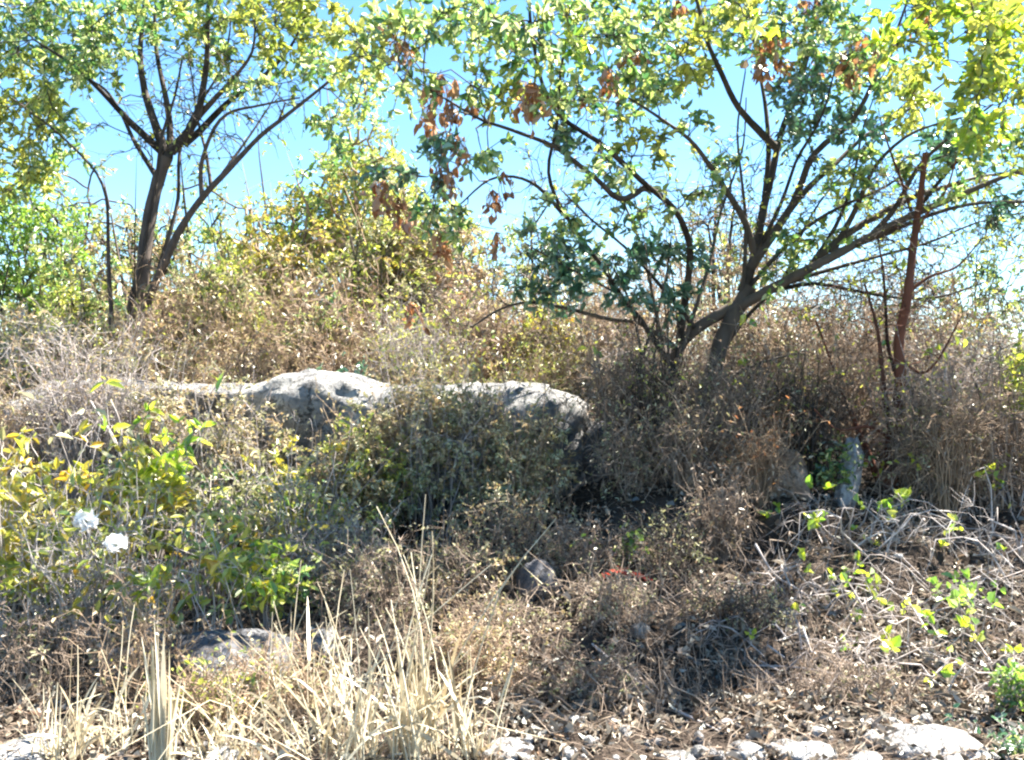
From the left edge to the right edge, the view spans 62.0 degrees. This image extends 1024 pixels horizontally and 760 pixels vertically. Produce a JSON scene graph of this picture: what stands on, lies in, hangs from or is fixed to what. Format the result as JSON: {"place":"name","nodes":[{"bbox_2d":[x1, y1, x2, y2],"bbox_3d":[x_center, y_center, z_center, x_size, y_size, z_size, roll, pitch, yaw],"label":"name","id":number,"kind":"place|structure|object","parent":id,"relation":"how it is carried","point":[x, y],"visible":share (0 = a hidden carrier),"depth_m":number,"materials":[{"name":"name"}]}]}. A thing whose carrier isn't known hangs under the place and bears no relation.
{"place":"outdoors","nodes":[
{"label":"outdoors","id":0,"kind":"place"},
{"bbox_2d":[0,381,1023,759],"bbox_3d":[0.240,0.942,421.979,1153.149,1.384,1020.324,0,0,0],"label":"ground","id":1,"kind":"structure","parent":0,"point":[888,571],"depth_m":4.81,"materials":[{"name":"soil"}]},
{"bbox_2d":[0,330,92,536],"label":"stem thicket","id":2,"kind":"object","parent":1,"relation":"on","point":[8,425],"visible":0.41,"depth_m":6.44,"materials":[{"name":"beige plant"}]},
{"bbox_2d":[0,129,103,335],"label":"bush","id":3,"kind":"object","parent":1,"relation":"on","point":[19,273],"visible":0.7,"depth_m":11.07,"materials":[{"name":"green plant"}]},
{"bbox_2d":[0,418,103,644],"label":"yellow shrub","id":4,"kind":"object","parent":1,"relation":"on","point":[13,490],"visible":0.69,"depth_m":4.62,"materials":[{"name":"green plant"}]},
{"bbox_2d":[4,645,128,759],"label":"grass clump","id":5,"kind":"object","parent":1,"relation":"on","point":[73,753],"visible":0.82,"depth_m":3.37,"materials":[{"name":"plant"}]},
{"bbox_2d":[3,138,142,333],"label":"tree","id":6,"kind":"object","parent":1,"relation":"on","point":[98,217],"visible":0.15,"depth_m":15.17,"materials":[{"name":"green plant"}]},
{"bbox_2d":[0,575,153,699],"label":"scrub","id":7,"kind":"object","parent":1,"relation":"on","point":[39,648],"visible":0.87,"depth_m":4.06,"materials":[{"name":"brown plant"}]},
{"bbox_2d":[0,458,203,661],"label":"yellow shrub","id":8,"kind":"object","parent":1,"relation":"on","point":[86,518],"visible":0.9,"depth_m":4.44,"materials":[{"name":"green plant"}]},
{"bbox_2d":[0,392,206,613],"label":"yellow shrub","id":9,"kind":"object","parent":1,"relation":"on","point":[143,459],"visible":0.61,"depth_m":5.17,"materials":[{"name":"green plant"}]},
{"bbox_2d":[66,604,150,759],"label":"grass clump","id":10,"kind":"object","parent":1,"relation":"on","point":[117,700],"visible":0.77,"depth_m":3.45,"materials":[{"name":"plant"}]},
{"bbox_2d":[36,555,213,663],"bbox_3d":[-2.006,1.240,4.463,0.910,0.673,0.792,0,0,-23],"label":"twig tangle","id":11,"kind":"object","parent":1,"relation":"on","point":[169,569],"visible":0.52,"depth_m":4.41,"materials":[{"name":"brown plant"}]},
{"bbox_2d":[29,209,224,360],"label":"bush","id":12,"kind":"object","parent":1,"relation":"on","point":[64,271],"visible":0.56,"depth_m":9.78,"materials":[{"name":"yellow plant"}]},
{"bbox_2d":[67,140,201,327],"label":"tree","id":13,"kind":"object","parent":1,"relation":"on","point":[127,224],"visible":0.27,"depth_m":12.21,"materials":[{"name":"green plant"}]},
{"bbox_2d":[0,290,275,532],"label":"stem thicket","id":14,"kind":"object","parent":1,"relation":"on","point":[74,398],"visible":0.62,"depth_m":6.39,"materials":[{"name":"beige plant"}]},
{"bbox_2d":[52,564,239,718],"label":"scrub","id":15,"kind":"object","parent":1,"relation":"on","point":[134,662],"visible":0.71,"depth_m":3.93,"materials":[{"name":"beige plant"}]},
{"bbox_2d":[90,373,222,601],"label":"yellow shrub","id":16,"kind":"object","parent":1,"relation":"on","point":[154,468],"visible":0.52,"depth_m":5.40,"materials":[{"name":"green plant"}]},
{"bbox_2d":[105,337,207,528],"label":"bush","id":17,"kind":"object","parent":1,"relation":"on","point":[169,407],"visible":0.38,"depth_m":6.53,"materials":[{"name":"beige plant"}]},
{"bbox_2d":[142,608,184,759],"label":"grass clump","id":18,"kind":"object","parent":1,"relation":"on","point":[159,740],"visible":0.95,"depth_m":3.21,"materials":[{"name":"plant"}]},
{"bbox_2d":[78,243,274,383],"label":"dry bush","id":19,"kind":"object","parent":1,"relation":"on","point":[163,313],"visible":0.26,"depth_m":9.25,"materials":[{"name":"brown plant"}]},
{"bbox_2d":[0,0,390,357],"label":"tree","id":20,"kind":"object","parent":1,"relation":"on","point":[45,100],"visible":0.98,"depth_m":9.19,"materials":[{"name":"green plant"}]},
{"bbox_2d":[122,326,269,384],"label":"dry bush","id":21,"kind":"object","parent":1,"relation":"on","point":[198,376],"visible":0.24,"depth_m":8.60,"materials":[{"name":"beige plant"}]},
{"bbox_2d":[130,352,276,550],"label":"bush","id":22,"kind":"object","parent":1,"relation":"on","point":[192,463],"visible":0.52,"depth_m":6.33,"materials":[{"name":"green plant"}]},
{"bbox_2d":[113,499,299,632],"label":"yellow shrub","id":23,"kind":"object","parent":1,"relation":"on","point":[215,563],"visible":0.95,"depth_m":4.41,"materials":[{"name":"green plant"}]},
{"bbox_2d":[122,115,295,319],"bbox_3d":[-5.017,-1.746,13.998,2.727,4.244,2.817,0,0,34],"label":"tree","id":24,"kind":"object","parent":1,"relation":"on","point":[208,235],"visible":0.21,"depth_m":13.73,"materials":[{"name":"plant"}]},
{"bbox_2d":[138,445,282,606],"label":"yellow shrub","id":25,"kind":"object","parent":1,"relation":"on","point":[186,520],"visible":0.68,"depth_m":5.22,"materials":[{"name":"green plant"}]},
{"bbox_2d":[103,627,330,745],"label":"scrub","id":26,"kind":"object","parent":1,"relation":"on","point":[192,686],"visible":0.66,"depth_m":3.59,"materials":[{"name":"beige plant"}]},
{"bbox_2d":[102,612,337,759],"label":"grass clump","id":27,"kind":"object","parent":1,"relation":"on","point":[242,751],"visible":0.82,"depth_m":3.34,"materials":[{"name":"plant"}]},
{"bbox_2d":[168,225,273,361],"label":"bush","id":28,"kind":"object","parent":1,"relation":"on","point":[207,275],"visible":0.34,"depth_m":9.81,"materials":[{"name":"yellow plant"}]},
{"bbox_2d":[159,628,303,706],"bbox_3d":[-1.365,1.479,4.193,0.702,0.483,0.585,0,0,-34],"label":"rock","id":29,"kind":"object","parent":1,"relation":"on","point":[202,643],"visible":0.25,"depth_m":4.07,"materials":[{"name":"stone"}]},
{"bbox_2d":[168,293,299,383],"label":"dry bush","id":30,"kind":"object","parent":1,"relation":"on","point":[208,344],"visible":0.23,"depth_m":9.13,"materials":[{"name":"brown plant"}]},
{"bbox_2d":[141,248,334,381],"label":"dry bush","id":31,"kind":"object","parent":1,"relation":"on","point":[254,308],"visible":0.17,"depth_m":9.63,"materials":[{"name":"brown plant"}]},
{"bbox_2d":[170,357,327,541],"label":"bush","id":32,"kind":"object","parent":1,"relation":"on","point":[244,443],"visible":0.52,"depth_m":6.45,"materials":[{"name":"green plant"}]},
{"bbox_2d":[165,233,341,362],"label":"dry bush","id":33,"kind":"object","parent":1,"relation":"on","point":[273,256],"visible":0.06,"depth_m":10.91,"materials":[{"name":"beige plant"}]},
{"bbox_2d":[185,418,349,568],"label":"bush","id":34,"kind":"object","parent":1,"relation":"on","point":[259,498],"visible":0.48,"depth_m":5.94,"materials":[{"name":"green plant"}]},
{"bbox_2d":[183,512,356,630],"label":"yellow shrub","id":35,"kind":"object","parent":1,"relation":"on","point":[284,570],"visible":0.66,"depth_m":4.57,"materials":[{"name":"green plant"}]},
{"bbox_2d":[215,135,367,331],"bbox_3d":[-3.010,-1.507,11.912,2.095,3.800,1.780,0,0,0],"label":"tree","id":36,"kind":"object","parent":1,"relation":"on","point":[276,240],"visible":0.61,"depth_m":11.73,"materials":[{"name":"green plant"}]},
{"bbox_2d":[217,620,381,724],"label":"scrub","id":37,"kind":"object","parent":1,"relation":"on","point":[263,687],"visible":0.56,"depth_m":3.87,"materials":[{"name":"brown plant"}]},
{"bbox_2d":[218,232,428,379],"bbox_3d":[-1.995,-0.473,9.675,2.297,2.259,2.246,0,0,40],"label":"dry bush","id":38,"kind":"object","parent":1,"relation":"on","point":[317,303],"visible":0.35,"depth_m":9.35,"materials":[{"name":"brown plant"}]},
{"bbox_2d":[251,97,396,316],"bbox_3d":[-3.834,-2.901,17.052,3.428,6.508,2.678,0,0,0],"label":"tree","id":39,"kind":"object","parent":1,"relation":"on","point":[296,216],"visible":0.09,"depth_m":16.83,"materials":[{"name":"plant"}]},
{"bbox_2d":[253,300,394,381],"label":"dry bush","id":40,"kind":"object","parent":1,"relation":"on","point":[335,362],"visible":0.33,"depth_m":8.66,"materials":[{"name":"brown plant"}]},
{"bbox_2d":[233,405,421,594],"bbox_3d":[-1.153,0.782,5.242,0.828,1.239,1.416,0,0,-36],"label":"yellow shrub","id":41,"kind":"object","parent":1,"relation":"on","point":[334,510],"visible":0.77,"depth_m":5.46,"materials":[{"name":"green plant"}]},
{"bbox_2d":[257,482,409,615],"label":"scrub","id":42,"kind":"object","parent":1,"relation":"on","point":[345,536],"visible":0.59,"depth_m":5.14,"materials":[{"name":"brown plant"}]},
{"bbox_2d":[271,377,430,554],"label":"bush","id":43,"kind":"object","parent":1,"relation":"on","point":[357,446],"visible":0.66,"depth_m":6.20,"materials":[{"name":"green plant"}]},
{"bbox_2d":[277,33,426,297],"bbox_3d":[-2.280,-2.356,12.377,2.228,5.572,1.885,0,0,-17],"label":"tree","id":44,"kind":"object","parent":1,"relation":"on","point":[357,164],"visible":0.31,"depth_m":12.24,"materials":[{"name":"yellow plant"}]},
{"bbox_2d":[230,563,491,759],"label":"grass clump","id":45,"kind":"object","parent":1,"relation":"on","point":[353,732],"visible":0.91,"depth_m":3.37,"materials":[{"name":"plant"}]},
{"bbox_2d":[154,369,592,519],"bbox_3d":[-1.195,0.766,7.588,4.102,1.728,2.108,0,0,0],"label":"boulder","id":46,"kind":"object","parent":1,"relation":"on","point":[290,392],"visible":0.23,"depth_m":6.72,"materials":[{"name":"stone"}]},
{"bbox_2d":[300,508,447,632],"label":"scrub","id":47,"kind":"object","parent":1,"relation":"on","point":[380,589],"visible":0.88,"depth_m":4.63,"materials":[{"name":"brown plant"}]},
{"bbox_2d":[303,160,459,346],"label":"bush","id":48,"kind":"object","parent":1,"relation":"on","point":[377,247],"visible":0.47,"depth_m":10.41,"materials":[{"name":"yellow plant"}]},
{"bbox_2d":[320,149,472,333],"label":"bush","id":49,"kind":"object","parent":1,"relation":"on","point":[411,197],"visible":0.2,"depth_m":10.98,"materials":[{"name":"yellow plant"}]},
{"bbox_2d":[322,278,496,384],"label":"dry bush","id":50,"kind":"object","parent":1,"relation":"on","point":[433,323],"visible":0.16,"depth_m":9.04,"materials":[{"name":"brown plant"}]},
{"bbox_2d":[351,321,484,538],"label":"bush","id":51,"kind":"object","parent":1,"relation":"on","point":[435,407],"visible":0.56,"depth_m":6.47,"materials":[{"name":"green plant"}]},
{"bbox_2d":[317,494,555,759],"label":"grass clump","id":52,"kind":"object","parent":1,"relation":"on","point":[413,737],"visible":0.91,"depth_m":3.35,"materials":[{"name":"plant"}]},
{"bbox_2d":[364,319,521,549],"bbox_3d":[-0.558,0.419,6.460,1.116,1.781,1.103,0,0,-26],"label":"bush","id":53,"kind":"object","parent":1,"relation":"on","point":[422,481],"visible":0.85,"depth_m":6.31,"materials":[{"name":"green plant"}]},
{"bbox_2d":[364,500,525,629],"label":"scrub","id":54,"kind":"object","parent":1,"relation":"on","point":[444,577],"visible":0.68,"depth_m":4.96,"materials":[{"name":"brown plant"}]},
{"bbox_2d":[332,641,558,759],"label":"grass clump","id":55,"kind":"object","parent":1,"relation":"on","point":[464,732],"visible":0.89,"depth_m":3.33,"materials":[{"name":"plant"}]},
{"bbox_2d":[383,196,518,378],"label":"tree","id":56,"kind":"object","parent":1,"relation":"on","point":[476,268],"visible":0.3,"depth_m":10.79,"materials":[{"name":"green plant"}]},
{"bbox_2d":[368,260,559,382],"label":"dry bush","id":57,"kind":"object","parent":1,"relation":"on","point":[490,339],"visible":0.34,"depth_m":9.30,"materials":[{"name":"brown plant"}]},
{"bbox_2d":[390,581,540,705],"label":"scrub","id":58,"kind":"object","parent":1,"relation":"on","point":[445,639],"visible":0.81,"depth_m":4.05,"materials":[{"name":"brown plant"}]},
{"bbox_2d":[441,324,561,541],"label":"bush","id":59,"kind":"object","parent":1,"relation":"on","point":[511,429],"visible":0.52,"depth_m":6.45,"materials":[{"name":"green plant"}]},
{"bbox_2d":[428,453,586,586],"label":"scrub","id":60,"kind":"object","parent":1,"relation":"on","point":[515,552],"visible":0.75,"depth_m":5.51,"materials":[{"name":"brown plant"}]},
{"bbox_2d":[439,572,579,668],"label":"scrub","id":61,"kind":"object","parent":1,"relation":"on","point":[508,629],"visible":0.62,"depth_m":4.45,"materials":[{"name":"brown plant"}]},
{"bbox_2d":[16,529,1023,759],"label":"gravel","id":62,"kind":"structure","parent":1,"relation":"on","point":[699,746],"depth_m":3.54,"materials":[{"name":"grey gravel"}]},
{"bbox_2d":[440,352,609,544],"bbox_3d":[0.151,0.523,6.201,1.255,1.431,1.145,0,0,0],"label":"bush","id":63,"kind":"object","parent":1,"relation":"on","point":[526,481],"visible":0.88,"depth_m":6.21,"materials":[{"name":"green plant"}]},
{"bbox_2d":[487,155,639,351],"bbox_3d":[0.860,-1.972,16.328,2.431,4.747,3.480,0,0,23],"label":"tree","id":64,"kind":"object","parent":1,"relation":"on","point":[512,235],"visible":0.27,"depth_m":15.79,"materials":[{"name":"plant"}]},
{"bbox_2d":[488,626,652,711],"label":"scrub","id":65,"kind":"object","parent":1,"relation":"on","point":[580,667],"visible":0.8,"depth_m":4.03,"materials":[{"name":"brown plant"}]},
{"bbox_2d":[523,229,639,392],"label":"bush","id":66,"kind":"object","parent":1,"relation":"on","point":[551,329],"visible":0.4,"depth_m":9.11,"materials":[{"name":"brown plant"}]},
{"bbox_2d":[520,492,645,591],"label":"scrub","id":67,"kind":"object","parent":1,"relation":"on","point":[587,549],"visible":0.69,"depth_m":5.25,"materials":[{"name":"brown plant"}]},
{"bbox_2d":[548,535,669,639],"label":"scrub","id":68,"kind":"object","parent":1,"relation":"on","point":[610,596],"visible":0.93,"depth_m":4.56,"materials":[{"name":"brown plant"}]},
{"bbox_2d":[502,215,718,437],"bbox_3d":[0.756,-0.336,6.598,1.722,1.944,0.879,0,0,0],"label":"sapling","id":69,"kind":"object","parent":1,"relation":"on","point":[564,272],"visible":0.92,"depth_m":6.62,"materials":[{"name":"green plant"}]},
{"bbox_2d":[541,284,721,480],"bbox_3d":[0.972,0.022,6.556,1.414,1.574,0.880,0,0,24],"label":"dry shrub","id":70,"kind":"object","parent":1,"relation":"on","point":[602,388],"visible":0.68,"depth_m":6.53,"materials":[{"name":"brown plant"}]},
{"bbox_2d":[579,391,692,507],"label":"dry shrub","id":71,"kind":"object","parent":1,"relation":"on","point":[626,457],"visible":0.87,"depth_m":6.03,"materials":[{"name":"brown plant"}]},
{"bbox_2d":[546,252,735,422],"bbox_3d":[1.270,-0.308,8.639,1.958,1.969,2.002,0,0,-18],"label":"dry bush","id":72,"kind":"object","parent":1,"relation":"on","point":[602,334],"visible":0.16,"depth_m":8.45,"materials":[{"name":"brown plant"}]},
{"bbox_2d":[592,293,710,477],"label":"dry shrub","id":73,"kind":"object","parent":1,"relation":"on","point":[655,388],"visible":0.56,"depth_m":6.29,"materials":[{"name":"brown plant"}]},
{"bbox_2d":[594,493,726,580],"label":"scrub","id":74,"kind":"object","parent":1,"relation":"on","point":[694,554],"visible":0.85,"depth_m":5.11,"materials":[{"name":"brown plant"}]},
{"bbox_2d":[320,0,1023,453],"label":"tree","id":75,"kind":"object","parent":1,"relation":"on","point":[986,72],"visible":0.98,"depth_m":6.30,"materials":[{"name":"green plant"}]},
{"bbox_2d":[609,371,765,501],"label":"dry shrub","id":76,"kind":"object","parent":1,"relation":"on","point":[692,451],"visible":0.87,"depth_m":5.97,"materials":[{"name":"brown plant"}]},
{"bbox_2d":[665,454,777,572],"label":"dry shrub","id":77,"kind":"object","parent":1,"relation":"on","point":[727,545],"visible":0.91,"depth_m":5.49,"materials":[{"name":"brown plant"}]},
{"bbox_2d":[629,125,817,369],"bbox_3d":[2.194,-1.197,9.739,2.572,3.250,2.210,0,0,28],"label":"tree","id":78,"kind":"object","parent":1,"relation":"on","point":[709,279],"visible":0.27,"depth_m":9.40,"materials":[{"name":"green plant"}]},
{"bbox_2d":[662,137,787,362],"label":"tree","id":79,"kind":"object","parent":1,"relation":"on","point":[719,295],"visible":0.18,"depth_m":14.92,"materials":[{"name":"plant"}]},
{"bbox_2d":[668,316,818,486],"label":"dry shrub","id":80,"kind":"object","parent":1,"relation":"on","point":[749,400],"visible":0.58,"depth_m":6.23,"materials":[{"name":"brown plant"}]},
{"bbox_2d":[663,388,834,511],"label":"dry shrub","id":81,"kind":"object","parent":1,"relation":"on","point":[757,474],"visible":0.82,"depth_m":5.93,"materials":[{"name":"brown plant"}]},
{"bbox_2d":[670,566,863,639],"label":"scrub","id":82,"kind":"object","parent":1,"relation":"on","point":[756,606],"visible":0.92,"depth_m":4.56,"materials":[{"name":"brown plant"}]},
{"bbox_2d":[702,260,835,392],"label":"bush","id":83,"kind":"object","parent":1,"relation":"on","point":[771,312],"visible":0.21,"depth_m":7.83,"materials":[{"name":"brown plant"}]},
{"bbox_2d":[720,311,878,488],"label":"dry shrub","id":84,"kind":"object","parent":1,"relation":"on","point":[805,428],"visible":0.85,"depth_m":6.29,"materials":[{"name":"brown plant"}]},
{"bbox_2d":[707,306,908,470],"bbox_3d":[2.281,0.093,6.505,1.169,1.396,1.068,0,0,-18],"label":"dead shrub","id":85,"kind":"object","parent":1,"relation":"on","point":[838,380],"visible":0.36,"depth_m":6.52,"materials":[{"name":"brown plant"}]},
{"bbox_2d":[787,550,896,627],"bbox_3d":[1.871,1.276,4.895,0.638,0.486,0.756,0,0,23],"label":"twig tangle","id":86,"kind":"object","parent":1,"relation":"on","point":[844,576],"visible":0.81,"depth_m":4.86,"materials":[{"name":"brown plant"}]},
{"bbox_2d":[756,631,933,709],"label":"scrub","id":87,"kind":"object","parent":1,"relation":"on","point":[870,684],"visible":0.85,"depth_m":3.98,"materials":[{"name":"brown plant"}]},
{"bbox_2d":[775,293,954,449],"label":"twiggy bush","id":88,"kind":"object","parent":1,"relation":"on","point":[857,402],"visible":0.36,"depth_m":7.18,"materials":[{"name":"brown plant"}]},
{"bbox_2d":[757,475,982,577],"bbox_3d":[2.255,0.920,5.517,1.417,0.636,0.966,0,0,0],"label":"twig tangle","id":89,"kind":"object","parent":1,"relation":"on","point":[814,520],"visible":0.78,"depth_m":5.51,"materials":[{"name":"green plant"}]},
{"bbox_2d":[767,593,984,686],"bbox_3d":[1.981,1.362,4.412,1.263,0.467,0.791,0,0,0],"label":"twig tangle","id":90,"kind":"object","parent":1,"relation":"on","point":[924,613],"visible":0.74,"depth_m":4.41,"materials":[{"name":"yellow plant"}]},
{"bbox_2d":[807,185,975,420],"bbox_3d":[3.877,-0.760,8.832,1.744,2.495,1.452,0,0,0],"label":"bush","id":91,"kind":"object","parent":1,"relation":"on","point":[894,311],"visible":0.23,"depth_m":8.66,"materials":[{"name":"brown plant"}]},
{"bbox_2d":[811,116,977,488],"bbox_3d":[2.918,-0.435,6.576,1.350,3.287,1.154,0,0,9],"label":"bare tree","id":92,"kind":"object","parent":1,"relation":"on","point":[904,311],"visible":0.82,"depth_m":6.46,"materials":[{"name":"brown plant"}]},
{"bbox_2d":[777,491,1023,615],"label":"twig tangle","id":93,"kind":"object","parent":1,"relation":"on","point":[891,513],"visible":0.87,"depth_m":5.21,"materials":[{"name":"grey plant"}]},
{"bbox_2d":[841,337,997,495],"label":"dry shrub","id":94,"kind":"object","parent":1,"relation":"on","point":[904,424],"visible":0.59,"depth_m":6.25,"materials":[{"name":"brown plant"}]},
{"bbox_2d":[835,564,1023,666],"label":"twig tangle","id":95,"kind":"object","parent":1,"relation":"on","point":[964,589],"visible":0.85,"depth_m":4.55,"materials":[{"name":"green plant"}]},
{"bbox_2d":[875,723,988,759],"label":"roadside stone","id":96,"kind":"object","parent":1,"relation":"on","point":[920,736],"visible":0.72,"depth_m":3.44,"materials":[{"name":"stone"}]},
{"bbox_2d":[869,289,1023,451],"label":"twiggy bush","id":97,"kind":"object","parent":1,"relation":"on","point":[958,358],"visible":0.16,"depth_m":6.88,"materials":[{"name":"beige plant"}]},
{"bbox_2d":[880,343,1023,521],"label":"dry shrub","id":98,"kind":"object","parent":1,"relation":"on","point":[940,473],"visible":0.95,"depth_m":5.94,"materials":[{"name":"brown plant"}]},
{"bbox_2d":[899,488,1023,601],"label":"twig tangle","id":99,"kind":"object","parent":1,"relation":"on","point":[998,544],"visible":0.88,"depth_m":5.27,"materials":[{"name":"brown plant"}]},
{"bbox_2d":[905,299,1023,510],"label":"dead shrub","id":100,"kind":"object","parent":1,"relation":"on","point":[1006,427],"visible":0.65,"depth_m":6.05,"materials":[{"name":"brown plant"}]},
{"bbox_2d":[924,179,1023,377],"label":"sapling","id":101,"kind":"object","parent":1,"relation":"on","point":[990,275],"visible":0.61,"depth_m":10.40,"materials":[{"name":"green plant"}]},
{"bbox_2d":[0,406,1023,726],"bbox_3d":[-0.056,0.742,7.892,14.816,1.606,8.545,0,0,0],"label":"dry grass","id":102,"kind":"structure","parent":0,"point":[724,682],"depth_m":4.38,"materials":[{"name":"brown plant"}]},
{"bbox_2d":[0,0,1023,378],"label":"sky","id":103,"kind":"structure","parent":0,"point":[716,100],"materials":[{"name":"blue"}]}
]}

